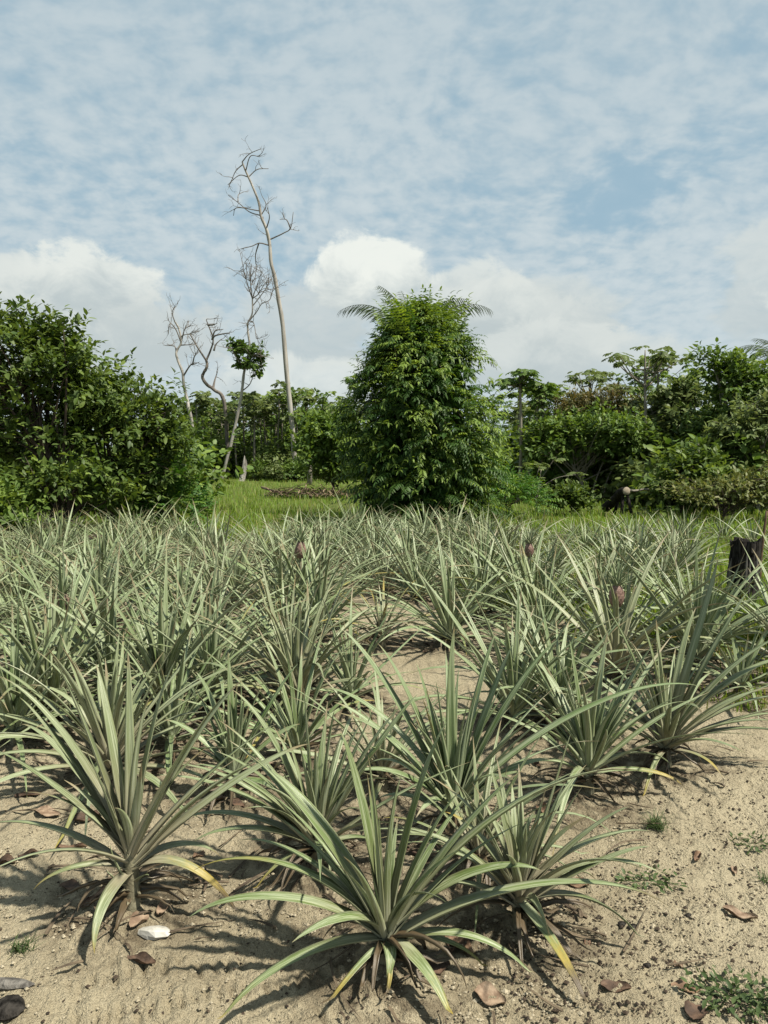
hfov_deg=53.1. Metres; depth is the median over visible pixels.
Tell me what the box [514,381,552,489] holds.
pioneer tree
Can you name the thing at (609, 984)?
dry leaf
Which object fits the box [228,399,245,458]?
pioneer tree
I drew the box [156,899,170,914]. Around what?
dry leaf
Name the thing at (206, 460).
undergrowth bush
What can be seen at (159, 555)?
pineapple plant
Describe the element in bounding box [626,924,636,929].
charcoal flake
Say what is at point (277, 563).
pineapple plant
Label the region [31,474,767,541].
grass
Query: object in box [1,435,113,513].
undergrowth bush
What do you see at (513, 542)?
pineapple plant
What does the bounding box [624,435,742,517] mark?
shrub
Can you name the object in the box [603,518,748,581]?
pineapple plant
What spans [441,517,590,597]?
pineapple plant
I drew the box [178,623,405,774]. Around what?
pineapple plant
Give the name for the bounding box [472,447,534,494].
undergrowth bush
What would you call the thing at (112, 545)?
pineapple plant
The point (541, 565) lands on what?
pineapple plant
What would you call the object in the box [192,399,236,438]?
pioneer tree
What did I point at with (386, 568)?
pineapple plant
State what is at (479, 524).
pineapple plant
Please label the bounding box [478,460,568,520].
shrub
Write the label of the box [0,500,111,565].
pineapple plant
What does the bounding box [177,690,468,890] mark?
pineapple plant
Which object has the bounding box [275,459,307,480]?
undergrowth bush
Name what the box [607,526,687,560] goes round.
pineapple plant
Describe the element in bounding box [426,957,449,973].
dry leaf
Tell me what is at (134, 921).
dry leaf
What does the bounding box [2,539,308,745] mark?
pineapple plant
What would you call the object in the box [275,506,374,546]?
pineapple plant
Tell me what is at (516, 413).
pioneer tree
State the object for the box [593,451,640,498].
undergrowth bush
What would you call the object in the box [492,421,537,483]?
undergrowth bush
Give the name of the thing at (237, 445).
undergrowth bush
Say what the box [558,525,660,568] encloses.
pineapple plant
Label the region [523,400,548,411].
pioneer tree
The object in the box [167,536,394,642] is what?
pineapple plant
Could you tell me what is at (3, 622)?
pineapple plant
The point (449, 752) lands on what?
pineapple plant
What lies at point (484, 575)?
pineapple plant
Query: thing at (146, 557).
pineapple plant
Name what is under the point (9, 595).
pineapple plant
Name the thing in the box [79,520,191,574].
pineapple plant
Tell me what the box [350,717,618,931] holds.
pineapple plant
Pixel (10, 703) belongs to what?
pineapple plant
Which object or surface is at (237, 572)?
pineapple plant
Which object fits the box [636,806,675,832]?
weed
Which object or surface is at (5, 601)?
pineapple plant
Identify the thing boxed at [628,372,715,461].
leafy bush
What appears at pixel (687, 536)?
pineapple plant
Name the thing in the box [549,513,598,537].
pineapple plant
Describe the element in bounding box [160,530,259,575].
pineapple plant
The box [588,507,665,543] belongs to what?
pineapple plant
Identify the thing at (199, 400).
pioneer tree
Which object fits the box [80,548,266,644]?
pineapple plant
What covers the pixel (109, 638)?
pineapple plant
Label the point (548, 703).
pineapple plant
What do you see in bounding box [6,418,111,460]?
undergrowth bush
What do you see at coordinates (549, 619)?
pineapple plant
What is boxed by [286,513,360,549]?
pineapple plant
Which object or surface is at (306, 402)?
pioneer tree
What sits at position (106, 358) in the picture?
pioneer tree
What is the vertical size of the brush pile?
0.584 m
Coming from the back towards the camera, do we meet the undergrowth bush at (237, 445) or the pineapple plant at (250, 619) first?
the undergrowth bush at (237, 445)
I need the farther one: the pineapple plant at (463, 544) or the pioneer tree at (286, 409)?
the pioneer tree at (286, 409)
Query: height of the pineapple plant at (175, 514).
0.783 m
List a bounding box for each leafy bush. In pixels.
[284,394,376,494]
[507,397,675,502]
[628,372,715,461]
[667,337,767,449]
[701,385,767,513]
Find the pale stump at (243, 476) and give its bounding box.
[239,455,246,480]
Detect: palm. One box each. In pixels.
[337,286,494,332]
[739,339,767,360]
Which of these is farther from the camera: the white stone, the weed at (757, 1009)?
the white stone
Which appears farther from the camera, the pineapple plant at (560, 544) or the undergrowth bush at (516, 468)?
the undergrowth bush at (516, 468)
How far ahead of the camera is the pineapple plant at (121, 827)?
2.69 m
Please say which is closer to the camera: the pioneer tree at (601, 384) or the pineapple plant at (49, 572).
the pineapple plant at (49, 572)
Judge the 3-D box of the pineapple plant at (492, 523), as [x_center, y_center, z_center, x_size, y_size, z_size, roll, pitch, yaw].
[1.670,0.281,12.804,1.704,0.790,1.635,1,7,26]
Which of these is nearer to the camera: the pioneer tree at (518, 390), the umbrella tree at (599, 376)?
the umbrella tree at (599, 376)
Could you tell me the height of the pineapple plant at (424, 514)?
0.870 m
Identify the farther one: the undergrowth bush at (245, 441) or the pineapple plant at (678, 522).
the undergrowth bush at (245, 441)
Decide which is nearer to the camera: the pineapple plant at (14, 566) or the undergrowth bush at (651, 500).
the pineapple plant at (14, 566)
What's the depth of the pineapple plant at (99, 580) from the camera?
7.05 m
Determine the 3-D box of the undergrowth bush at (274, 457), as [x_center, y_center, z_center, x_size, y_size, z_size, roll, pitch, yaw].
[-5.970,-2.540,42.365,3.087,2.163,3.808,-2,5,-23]
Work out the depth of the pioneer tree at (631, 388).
29.70 m
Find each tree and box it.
[0,291,164,528]
[38,344,220,525]
[81,347,115,366]
[163,294,208,457]
[170,402,206,417]
[179,395,210,438]
[186,315,238,478]
[188,390,214,438]
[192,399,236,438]
[197,400,241,444]
[208,398,228,436]
[214,398,260,478]
[216,135,296,479]
[217,248,287,478]
[225,391,279,478]
[226,391,249,430]
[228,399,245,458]
[236,393,288,444]
[239,405,268,448]
[240,404,277,453]
[243,379,311,449]
[244,400,264,474]
[246,413,279,444]
[261,392,286,445]
[261,416,299,441]
[264,386,295,451]
[271,400,302,413]
[272,383,308,420]
[276,386,313,473]
[293,388,319,419]
[296,406,340,416]
[309,388,344,419]
[309,395,349,416]
[321,373,372,412]
[322,284,520,528]
[324,399,366,479]
[483,396,513,420]
[489,368,543,502]
[491,402,529,430]
[493,377,537,405]
[504,401,549,428]
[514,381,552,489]
[514,383,589,489]
[523,383,560,501]
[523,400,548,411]
[531,385,568,488]
[543,378,643,495]
[559,382,613,406]
[563,368,615,391]
[599,384,649,417]
[599,400,661,420]
[601,345,695,463]
[613,396,647,414]
[614,368,654,394]
[625,377,656,415]
[634,394,663,430]
[636,352,691,404]
[659,362,727,411]
[750,359,767,368]
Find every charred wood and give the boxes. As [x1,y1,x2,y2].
[0,977,34,990]
[0,994,25,1020]
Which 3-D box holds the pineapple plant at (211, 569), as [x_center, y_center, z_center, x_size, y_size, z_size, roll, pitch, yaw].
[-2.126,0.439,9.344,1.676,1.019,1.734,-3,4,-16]
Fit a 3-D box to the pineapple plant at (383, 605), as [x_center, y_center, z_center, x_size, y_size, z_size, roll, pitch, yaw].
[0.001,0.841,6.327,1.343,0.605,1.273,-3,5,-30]
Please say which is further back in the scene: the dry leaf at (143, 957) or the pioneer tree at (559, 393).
the pioneer tree at (559, 393)
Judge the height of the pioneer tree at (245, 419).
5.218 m
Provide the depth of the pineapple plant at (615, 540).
11.04 m
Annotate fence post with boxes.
[307,457,311,484]
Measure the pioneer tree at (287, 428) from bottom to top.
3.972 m
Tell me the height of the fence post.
1.500 m
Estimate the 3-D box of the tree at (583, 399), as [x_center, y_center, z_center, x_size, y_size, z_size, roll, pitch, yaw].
[7.612,-2.621,27.387,4.358,4.300,3.894,-4,6,-37]
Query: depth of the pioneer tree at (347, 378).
45.50 m
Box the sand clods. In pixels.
[0,703,767,1023]
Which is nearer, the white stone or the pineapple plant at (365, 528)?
the white stone
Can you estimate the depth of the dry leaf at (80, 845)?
3.16 m
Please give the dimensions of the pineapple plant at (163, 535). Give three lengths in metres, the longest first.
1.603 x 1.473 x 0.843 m
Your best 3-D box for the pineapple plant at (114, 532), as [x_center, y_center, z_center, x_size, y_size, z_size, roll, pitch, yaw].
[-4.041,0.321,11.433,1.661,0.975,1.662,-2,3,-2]
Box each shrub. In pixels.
[0,450,145,525]
[0,474,78,545]
[88,451,218,529]
[124,424,196,524]
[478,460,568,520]
[532,476,609,514]
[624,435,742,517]
[655,449,767,522]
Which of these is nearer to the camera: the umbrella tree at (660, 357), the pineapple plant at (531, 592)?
the pineapple plant at (531, 592)
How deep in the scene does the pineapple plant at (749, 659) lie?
5.08 m
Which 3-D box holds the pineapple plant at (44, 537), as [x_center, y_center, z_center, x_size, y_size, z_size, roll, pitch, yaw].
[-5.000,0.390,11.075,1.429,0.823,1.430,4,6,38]
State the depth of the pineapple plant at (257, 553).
11.01 m
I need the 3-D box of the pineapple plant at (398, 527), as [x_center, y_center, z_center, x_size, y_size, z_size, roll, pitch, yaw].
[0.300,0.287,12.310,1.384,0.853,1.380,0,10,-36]
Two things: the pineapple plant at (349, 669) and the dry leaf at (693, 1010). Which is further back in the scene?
the pineapple plant at (349, 669)
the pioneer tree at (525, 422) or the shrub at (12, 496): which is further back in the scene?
the pioneer tree at (525, 422)
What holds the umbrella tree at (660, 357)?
on the ground at (306, 990)
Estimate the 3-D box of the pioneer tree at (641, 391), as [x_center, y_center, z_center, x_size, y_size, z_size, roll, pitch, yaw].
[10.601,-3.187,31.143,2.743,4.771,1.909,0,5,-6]
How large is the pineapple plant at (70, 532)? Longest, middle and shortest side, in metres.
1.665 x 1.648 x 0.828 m
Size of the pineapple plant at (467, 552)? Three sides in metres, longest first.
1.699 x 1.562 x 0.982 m
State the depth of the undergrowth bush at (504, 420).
30.57 m
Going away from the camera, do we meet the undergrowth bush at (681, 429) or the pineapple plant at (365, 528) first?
the pineapple plant at (365, 528)
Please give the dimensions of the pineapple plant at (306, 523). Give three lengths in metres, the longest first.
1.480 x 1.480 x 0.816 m
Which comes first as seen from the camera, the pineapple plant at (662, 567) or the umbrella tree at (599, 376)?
the pineapple plant at (662, 567)
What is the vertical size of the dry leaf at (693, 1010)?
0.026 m
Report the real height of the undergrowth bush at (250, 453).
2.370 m
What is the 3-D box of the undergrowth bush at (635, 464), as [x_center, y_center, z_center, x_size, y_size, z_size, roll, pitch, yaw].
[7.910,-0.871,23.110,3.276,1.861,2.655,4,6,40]
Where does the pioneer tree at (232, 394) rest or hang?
on the ground at (306, 990)
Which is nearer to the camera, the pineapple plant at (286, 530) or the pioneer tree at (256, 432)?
the pineapple plant at (286, 530)
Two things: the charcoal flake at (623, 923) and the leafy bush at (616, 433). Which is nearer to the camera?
the charcoal flake at (623, 923)
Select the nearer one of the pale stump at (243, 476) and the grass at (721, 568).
the grass at (721, 568)
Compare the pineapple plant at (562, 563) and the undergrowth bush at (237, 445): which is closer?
the pineapple plant at (562, 563)
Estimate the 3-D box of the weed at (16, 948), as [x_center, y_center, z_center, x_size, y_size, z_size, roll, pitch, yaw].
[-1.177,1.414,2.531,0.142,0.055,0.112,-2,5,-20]
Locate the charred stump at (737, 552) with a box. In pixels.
[726,537,761,609]
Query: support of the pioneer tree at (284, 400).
on the ground at (306, 990)
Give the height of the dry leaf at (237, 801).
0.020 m
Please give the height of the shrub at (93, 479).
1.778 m
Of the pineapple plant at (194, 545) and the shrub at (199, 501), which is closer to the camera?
the pineapple plant at (194, 545)
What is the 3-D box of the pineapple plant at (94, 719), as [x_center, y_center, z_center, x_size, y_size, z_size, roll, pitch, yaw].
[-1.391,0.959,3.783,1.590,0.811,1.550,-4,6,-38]
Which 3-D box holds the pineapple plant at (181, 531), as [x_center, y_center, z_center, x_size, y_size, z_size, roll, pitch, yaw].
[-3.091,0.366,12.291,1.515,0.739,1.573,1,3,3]
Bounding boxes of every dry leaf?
[0,853,14,863]
[14,790,41,796]
[18,848,37,858]
[35,805,60,816]
[57,842,86,847]
[59,879,79,889]
[73,809,100,821]
[80,886,105,907]
[127,951,155,963]
[129,911,148,927]
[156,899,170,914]
[192,872,201,881]
[193,850,205,857]
[228,798,244,806]
[406,847,416,854]
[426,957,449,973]
[445,936,472,952]
[446,938,456,952]
[474,981,505,1005]
[536,802,545,812]
[569,877,588,887]
[601,979,631,992]
[671,980,700,993]
[684,1000,707,1019]
[694,850,700,860]
[723,905,757,918]
[731,866,736,873]
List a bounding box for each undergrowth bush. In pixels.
[0,453,47,514]
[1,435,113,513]
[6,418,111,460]
[73,455,122,511]
[82,444,214,513]
[95,428,253,515]
[180,399,268,448]
[184,419,233,478]
[188,431,212,468]
[200,423,252,475]
[206,425,273,453]
[219,429,258,473]
[223,443,252,473]
[235,421,304,463]
[241,441,279,465]
[242,447,267,474]
[246,413,286,441]
[246,457,272,480]
[247,446,299,479]
[257,462,288,481]
[266,400,324,443]
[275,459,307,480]
[279,454,313,479]
[296,453,329,480]
[468,419,519,450]
[471,435,538,496]
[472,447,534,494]
[485,406,629,494]
[491,423,555,485]
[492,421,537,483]
[536,470,608,491]
[589,452,664,503]
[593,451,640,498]
[606,415,766,462]
[611,458,720,509]
[630,418,767,508]
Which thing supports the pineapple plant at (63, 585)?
on the ground at (306, 990)
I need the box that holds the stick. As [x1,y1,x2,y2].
[760,511,767,585]
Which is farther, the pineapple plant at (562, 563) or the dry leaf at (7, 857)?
the pineapple plant at (562, 563)
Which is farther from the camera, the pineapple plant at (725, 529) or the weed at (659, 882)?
the pineapple plant at (725, 529)
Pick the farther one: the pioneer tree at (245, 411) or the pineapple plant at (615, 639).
the pioneer tree at (245, 411)
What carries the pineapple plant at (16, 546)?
on the ground at (306, 990)
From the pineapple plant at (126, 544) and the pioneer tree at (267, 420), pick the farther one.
the pioneer tree at (267, 420)
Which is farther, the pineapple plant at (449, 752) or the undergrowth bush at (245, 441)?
the undergrowth bush at (245, 441)
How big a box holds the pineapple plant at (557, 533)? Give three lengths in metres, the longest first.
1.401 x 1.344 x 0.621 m
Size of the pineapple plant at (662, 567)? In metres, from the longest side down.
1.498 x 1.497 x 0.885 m
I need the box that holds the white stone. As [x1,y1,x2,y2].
[138,925,170,939]
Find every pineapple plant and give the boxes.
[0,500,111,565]
[0,503,78,547]
[0,517,83,556]
[0,517,96,583]
[0,522,208,631]
[0,524,54,554]
[0,524,86,600]
[0,527,37,561]
[0,527,61,570]
[0,527,161,671]
[0,540,227,719]
[0,551,53,617]
[0,553,48,661]
[0,553,79,612]
[0,563,207,751]
[0,564,65,653]
[0,567,99,645]
[0,571,162,678]
[0,585,160,794]
[0,610,265,847]
[0,654,306,953]
[1,513,95,577]
[1,522,183,612]
[2,508,98,553]
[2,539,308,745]
[4,548,131,599]
[30,624,286,799]
[32,504,106,543]
[34,510,192,583]
[41,517,102,554]
[43,517,213,620]
[50,514,203,588]
[51,525,116,568]
[65,505,168,556]
[71,512,148,543]
[72,591,360,733]
[77,528,172,574]
[77,541,322,637]
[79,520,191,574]
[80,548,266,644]
[82,497,182,551]
[88,498,181,538]
[93,545,316,681]
[97,529,202,582]
[113,512,206,562]
[119,522,308,603]
[123,519,194,551]
[124,539,251,601]
[132,501,205,542]
[136,509,267,584]
[149,499,261,566]
[150,511,229,546]
[157,518,237,570]
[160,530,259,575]
[162,546,438,757]
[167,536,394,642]
[167,654,298,820]
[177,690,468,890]
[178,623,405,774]
[179,572,360,674]
[180,513,250,552]
[191,722,667,1018]
[192,575,406,677]
[196,521,404,630]
[207,537,431,639]
[211,520,299,561]
[223,519,290,553]
[226,507,336,569]
[233,528,349,593]
[239,512,347,576]
[243,517,375,583]
[248,652,488,834]
[249,517,342,553]
[249,521,398,611]
[254,587,445,724]
[258,507,322,534]
[264,509,334,545]
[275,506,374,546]
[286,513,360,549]
[291,501,383,561]
[291,520,352,567]
[302,486,393,539]
[309,573,453,649]
[320,521,416,586]
[322,513,403,546]
[323,515,436,567]
[326,626,700,864]
[327,509,506,602]
[330,505,418,558]
[330,530,437,595]
[334,520,465,560]
[340,525,462,587]
[343,508,473,568]
[349,527,564,655]
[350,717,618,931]
[355,505,419,540]
[371,507,444,546]
[375,508,469,556]
[377,499,475,538]
[382,497,505,564]
[382,519,571,619]
[385,572,649,744]
[393,534,508,593]
[397,519,576,597]
[403,734,668,1002]
[406,503,502,541]
[407,591,687,744]
[414,536,575,611]
[416,511,522,569]
[419,515,513,569]
[423,502,541,555]
[425,517,626,625]
[426,506,490,537]
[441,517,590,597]
[445,507,538,540]
[446,509,518,539]
[446,544,665,653]
[448,512,598,564]
[454,568,627,682]
[460,531,767,690]
[466,626,749,855]
[469,534,601,595]
[499,514,555,541]
[503,539,601,588]
[505,524,610,576]
[506,512,571,549]
[511,532,689,611]
[524,520,588,546]
[531,531,600,560]
[533,540,693,649]
[538,537,699,590]
[545,518,629,557]
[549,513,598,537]
[550,517,690,581]
[552,519,767,685]
[555,558,767,795]
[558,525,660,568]
[563,511,624,544]
[577,507,698,570]
[587,523,652,555]
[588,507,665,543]
[594,526,767,667]
[597,510,682,536]
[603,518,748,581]
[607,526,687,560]
[608,525,728,594]
[608,534,765,639]
[626,506,716,553]
[633,510,736,562]
[639,519,767,660]
[641,508,712,544]
[645,505,716,542]
[645,607,767,718]
[648,528,729,571]
[683,537,767,643]
[695,503,760,544]
[702,511,767,547]
[743,532,767,569]
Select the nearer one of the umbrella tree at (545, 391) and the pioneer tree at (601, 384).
the umbrella tree at (545, 391)
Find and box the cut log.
[601,487,649,515]
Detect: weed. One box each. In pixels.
[6,930,49,958]
[614,864,686,893]
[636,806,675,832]
[679,963,767,1022]
[713,974,767,1022]
[728,831,767,854]
[751,865,767,883]
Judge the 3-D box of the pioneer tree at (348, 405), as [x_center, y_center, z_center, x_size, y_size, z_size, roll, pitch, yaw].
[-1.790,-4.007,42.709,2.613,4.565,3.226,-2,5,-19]
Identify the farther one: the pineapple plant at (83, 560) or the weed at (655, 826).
the pineapple plant at (83, 560)
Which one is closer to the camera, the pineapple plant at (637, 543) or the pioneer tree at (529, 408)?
the pineapple plant at (637, 543)
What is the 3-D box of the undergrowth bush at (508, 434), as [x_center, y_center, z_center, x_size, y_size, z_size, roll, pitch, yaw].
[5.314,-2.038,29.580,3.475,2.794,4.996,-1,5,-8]
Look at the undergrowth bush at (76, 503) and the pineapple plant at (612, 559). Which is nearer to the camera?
the pineapple plant at (612, 559)
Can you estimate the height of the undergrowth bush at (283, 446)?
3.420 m
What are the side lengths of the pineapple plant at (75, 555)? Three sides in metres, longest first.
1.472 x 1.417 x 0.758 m
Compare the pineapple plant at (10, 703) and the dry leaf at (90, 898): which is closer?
the dry leaf at (90, 898)
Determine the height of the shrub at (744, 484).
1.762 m
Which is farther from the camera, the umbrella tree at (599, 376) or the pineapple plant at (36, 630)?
the umbrella tree at (599, 376)
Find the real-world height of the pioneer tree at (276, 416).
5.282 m
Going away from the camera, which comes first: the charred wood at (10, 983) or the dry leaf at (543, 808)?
the charred wood at (10, 983)
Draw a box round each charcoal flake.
[618,921,625,925]
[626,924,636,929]
[643,963,650,967]
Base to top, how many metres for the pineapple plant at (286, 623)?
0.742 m
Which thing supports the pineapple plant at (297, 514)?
on the ground at (306, 990)
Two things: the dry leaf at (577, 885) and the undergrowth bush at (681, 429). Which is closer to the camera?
the dry leaf at (577, 885)
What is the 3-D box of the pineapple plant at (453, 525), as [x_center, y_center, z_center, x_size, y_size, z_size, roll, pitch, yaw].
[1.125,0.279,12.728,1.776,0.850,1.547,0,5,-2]
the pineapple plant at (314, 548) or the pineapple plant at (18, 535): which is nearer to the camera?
the pineapple plant at (314, 548)
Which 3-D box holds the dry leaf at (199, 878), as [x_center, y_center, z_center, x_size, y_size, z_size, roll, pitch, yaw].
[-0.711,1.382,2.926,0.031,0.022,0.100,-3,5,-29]
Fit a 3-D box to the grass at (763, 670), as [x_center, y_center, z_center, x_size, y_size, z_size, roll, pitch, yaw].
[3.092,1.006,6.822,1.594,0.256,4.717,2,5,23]
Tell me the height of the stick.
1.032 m
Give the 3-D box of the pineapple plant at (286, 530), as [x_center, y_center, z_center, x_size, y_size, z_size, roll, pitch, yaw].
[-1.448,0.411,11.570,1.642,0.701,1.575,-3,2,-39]
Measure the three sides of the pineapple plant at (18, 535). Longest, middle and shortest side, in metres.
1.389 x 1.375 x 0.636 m
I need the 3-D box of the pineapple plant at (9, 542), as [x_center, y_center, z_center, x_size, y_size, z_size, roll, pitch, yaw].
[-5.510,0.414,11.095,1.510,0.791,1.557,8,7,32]
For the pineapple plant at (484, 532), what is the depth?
11.07 m
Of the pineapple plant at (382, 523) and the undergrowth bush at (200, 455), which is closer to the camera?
the pineapple plant at (382, 523)
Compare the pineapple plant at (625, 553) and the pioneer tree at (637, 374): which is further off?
the pioneer tree at (637, 374)
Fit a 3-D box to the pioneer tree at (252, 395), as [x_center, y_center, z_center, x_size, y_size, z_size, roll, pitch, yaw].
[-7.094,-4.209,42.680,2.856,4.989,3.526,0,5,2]
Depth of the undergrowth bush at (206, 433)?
42.33 m
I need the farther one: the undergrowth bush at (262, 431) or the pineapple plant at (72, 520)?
the undergrowth bush at (262, 431)
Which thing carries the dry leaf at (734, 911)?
on the ground at (306, 990)
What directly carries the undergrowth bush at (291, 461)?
on the ground at (306, 990)
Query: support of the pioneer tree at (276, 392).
on the ground at (306, 990)
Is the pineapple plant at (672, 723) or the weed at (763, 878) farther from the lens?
the pineapple plant at (672, 723)
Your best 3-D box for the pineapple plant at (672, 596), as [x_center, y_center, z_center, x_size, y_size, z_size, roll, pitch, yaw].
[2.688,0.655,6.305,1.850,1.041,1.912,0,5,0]
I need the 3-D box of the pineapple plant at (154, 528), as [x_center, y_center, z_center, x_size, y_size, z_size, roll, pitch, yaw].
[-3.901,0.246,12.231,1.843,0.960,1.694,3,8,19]
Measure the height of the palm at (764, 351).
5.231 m
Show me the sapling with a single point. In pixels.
(536, 464)
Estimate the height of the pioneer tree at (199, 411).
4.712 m
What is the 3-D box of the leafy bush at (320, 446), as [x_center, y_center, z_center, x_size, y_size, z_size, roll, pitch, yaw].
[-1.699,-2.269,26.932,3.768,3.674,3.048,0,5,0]
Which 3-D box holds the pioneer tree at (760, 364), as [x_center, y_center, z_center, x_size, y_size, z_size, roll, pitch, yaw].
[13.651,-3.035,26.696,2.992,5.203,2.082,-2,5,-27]
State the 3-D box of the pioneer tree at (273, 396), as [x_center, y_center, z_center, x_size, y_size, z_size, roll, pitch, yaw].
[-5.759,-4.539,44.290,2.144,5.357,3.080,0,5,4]
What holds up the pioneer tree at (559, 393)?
on the ground at (306, 990)
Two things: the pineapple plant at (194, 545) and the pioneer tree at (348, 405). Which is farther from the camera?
the pioneer tree at (348, 405)
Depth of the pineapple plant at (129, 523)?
12.82 m
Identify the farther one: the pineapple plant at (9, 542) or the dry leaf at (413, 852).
the pineapple plant at (9, 542)
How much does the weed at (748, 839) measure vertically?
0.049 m
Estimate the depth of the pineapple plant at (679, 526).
12.90 m
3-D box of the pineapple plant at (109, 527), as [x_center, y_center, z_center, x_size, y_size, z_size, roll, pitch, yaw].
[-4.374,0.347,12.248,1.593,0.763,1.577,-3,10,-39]
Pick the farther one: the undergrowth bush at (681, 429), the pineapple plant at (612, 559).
the undergrowth bush at (681, 429)
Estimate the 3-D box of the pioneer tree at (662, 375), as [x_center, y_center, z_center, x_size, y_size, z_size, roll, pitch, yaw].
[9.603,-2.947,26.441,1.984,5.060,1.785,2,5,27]
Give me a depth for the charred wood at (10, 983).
2.34 m
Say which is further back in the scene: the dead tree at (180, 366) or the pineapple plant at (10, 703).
the dead tree at (180, 366)
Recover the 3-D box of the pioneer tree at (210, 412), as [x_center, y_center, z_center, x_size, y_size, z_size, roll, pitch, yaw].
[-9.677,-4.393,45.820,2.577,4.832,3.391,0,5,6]
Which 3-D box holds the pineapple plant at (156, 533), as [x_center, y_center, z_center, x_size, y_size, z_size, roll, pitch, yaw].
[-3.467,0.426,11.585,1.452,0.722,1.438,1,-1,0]
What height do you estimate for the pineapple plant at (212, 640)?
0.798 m
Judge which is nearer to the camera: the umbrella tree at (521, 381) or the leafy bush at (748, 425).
the leafy bush at (748, 425)
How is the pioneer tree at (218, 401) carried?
on the ground at (306, 990)
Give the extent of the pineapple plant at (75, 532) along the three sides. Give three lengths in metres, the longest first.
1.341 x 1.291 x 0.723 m
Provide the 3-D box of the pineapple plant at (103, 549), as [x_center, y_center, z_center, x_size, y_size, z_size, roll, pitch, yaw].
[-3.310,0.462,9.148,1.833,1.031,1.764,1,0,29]
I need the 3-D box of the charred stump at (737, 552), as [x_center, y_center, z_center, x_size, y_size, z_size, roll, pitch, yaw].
[3.728,0.686,7.901,0.388,0.873,0.399,0,5,0]
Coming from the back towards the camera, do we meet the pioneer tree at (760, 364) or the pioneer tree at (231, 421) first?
the pioneer tree at (231, 421)
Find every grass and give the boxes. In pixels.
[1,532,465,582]
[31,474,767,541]
[456,522,767,643]
[652,602,767,711]
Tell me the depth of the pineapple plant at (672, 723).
3.94 m
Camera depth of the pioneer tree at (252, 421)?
42.83 m
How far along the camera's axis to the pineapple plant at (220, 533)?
11.71 m
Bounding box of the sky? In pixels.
[0,0,767,446]
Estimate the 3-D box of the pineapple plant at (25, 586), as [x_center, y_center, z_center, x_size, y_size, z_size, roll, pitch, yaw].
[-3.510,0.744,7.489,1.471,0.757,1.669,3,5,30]
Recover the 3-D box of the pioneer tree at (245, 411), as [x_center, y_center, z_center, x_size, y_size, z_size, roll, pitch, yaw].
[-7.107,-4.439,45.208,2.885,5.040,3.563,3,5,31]
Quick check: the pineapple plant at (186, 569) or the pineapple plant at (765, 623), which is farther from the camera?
the pineapple plant at (186, 569)
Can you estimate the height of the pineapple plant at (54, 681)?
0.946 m
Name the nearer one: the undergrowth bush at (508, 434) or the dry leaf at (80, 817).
the dry leaf at (80, 817)
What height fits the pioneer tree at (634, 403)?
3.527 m
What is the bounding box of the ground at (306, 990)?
[0,450,767,1023]
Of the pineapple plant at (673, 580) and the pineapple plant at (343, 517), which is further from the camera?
the pineapple plant at (343, 517)
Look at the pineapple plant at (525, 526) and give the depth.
12.98 m
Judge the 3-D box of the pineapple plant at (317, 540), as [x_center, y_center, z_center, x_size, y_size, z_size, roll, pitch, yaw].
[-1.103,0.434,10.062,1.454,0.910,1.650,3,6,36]
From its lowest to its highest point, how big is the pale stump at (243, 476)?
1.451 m
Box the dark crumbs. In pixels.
[0,700,767,1023]
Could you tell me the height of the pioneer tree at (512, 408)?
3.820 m
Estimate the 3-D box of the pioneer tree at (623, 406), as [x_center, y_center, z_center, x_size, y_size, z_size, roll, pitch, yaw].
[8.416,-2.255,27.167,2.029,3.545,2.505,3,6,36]
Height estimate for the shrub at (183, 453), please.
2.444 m
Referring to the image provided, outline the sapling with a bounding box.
[515,457,587,513]
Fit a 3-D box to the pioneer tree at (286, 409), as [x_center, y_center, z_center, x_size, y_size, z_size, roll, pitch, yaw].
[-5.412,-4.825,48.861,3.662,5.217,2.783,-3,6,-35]
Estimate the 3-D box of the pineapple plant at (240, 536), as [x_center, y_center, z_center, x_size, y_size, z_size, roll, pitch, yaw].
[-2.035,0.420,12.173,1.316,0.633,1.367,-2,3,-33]
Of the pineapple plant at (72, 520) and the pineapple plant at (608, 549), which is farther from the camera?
the pineapple plant at (72, 520)
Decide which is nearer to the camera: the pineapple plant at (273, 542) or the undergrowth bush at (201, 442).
the pineapple plant at (273, 542)
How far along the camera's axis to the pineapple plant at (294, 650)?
4.80 m
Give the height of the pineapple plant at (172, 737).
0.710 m
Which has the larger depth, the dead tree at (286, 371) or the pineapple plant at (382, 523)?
the dead tree at (286, 371)
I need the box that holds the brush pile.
[260,480,354,498]
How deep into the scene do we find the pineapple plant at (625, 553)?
9.17 m
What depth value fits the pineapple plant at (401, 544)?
9.93 m
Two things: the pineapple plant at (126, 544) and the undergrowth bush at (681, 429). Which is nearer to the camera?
the pineapple plant at (126, 544)
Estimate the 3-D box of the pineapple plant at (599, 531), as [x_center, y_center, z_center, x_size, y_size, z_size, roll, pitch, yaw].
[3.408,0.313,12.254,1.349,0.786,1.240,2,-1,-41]
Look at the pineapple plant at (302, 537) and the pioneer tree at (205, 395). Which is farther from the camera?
the pioneer tree at (205, 395)
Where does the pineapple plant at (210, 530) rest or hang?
on the ground at (306, 990)
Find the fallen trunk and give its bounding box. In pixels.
[46,534,101,544]
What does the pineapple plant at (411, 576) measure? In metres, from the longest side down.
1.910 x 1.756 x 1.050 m
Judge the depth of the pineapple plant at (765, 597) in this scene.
6.56 m
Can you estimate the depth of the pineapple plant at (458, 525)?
13.47 m
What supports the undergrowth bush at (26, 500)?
on the ground at (306, 990)
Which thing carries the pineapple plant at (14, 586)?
on the ground at (306, 990)
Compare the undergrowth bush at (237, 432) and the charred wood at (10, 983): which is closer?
the charred wood at (10, 983)
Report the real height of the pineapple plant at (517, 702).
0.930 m
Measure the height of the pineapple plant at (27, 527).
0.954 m

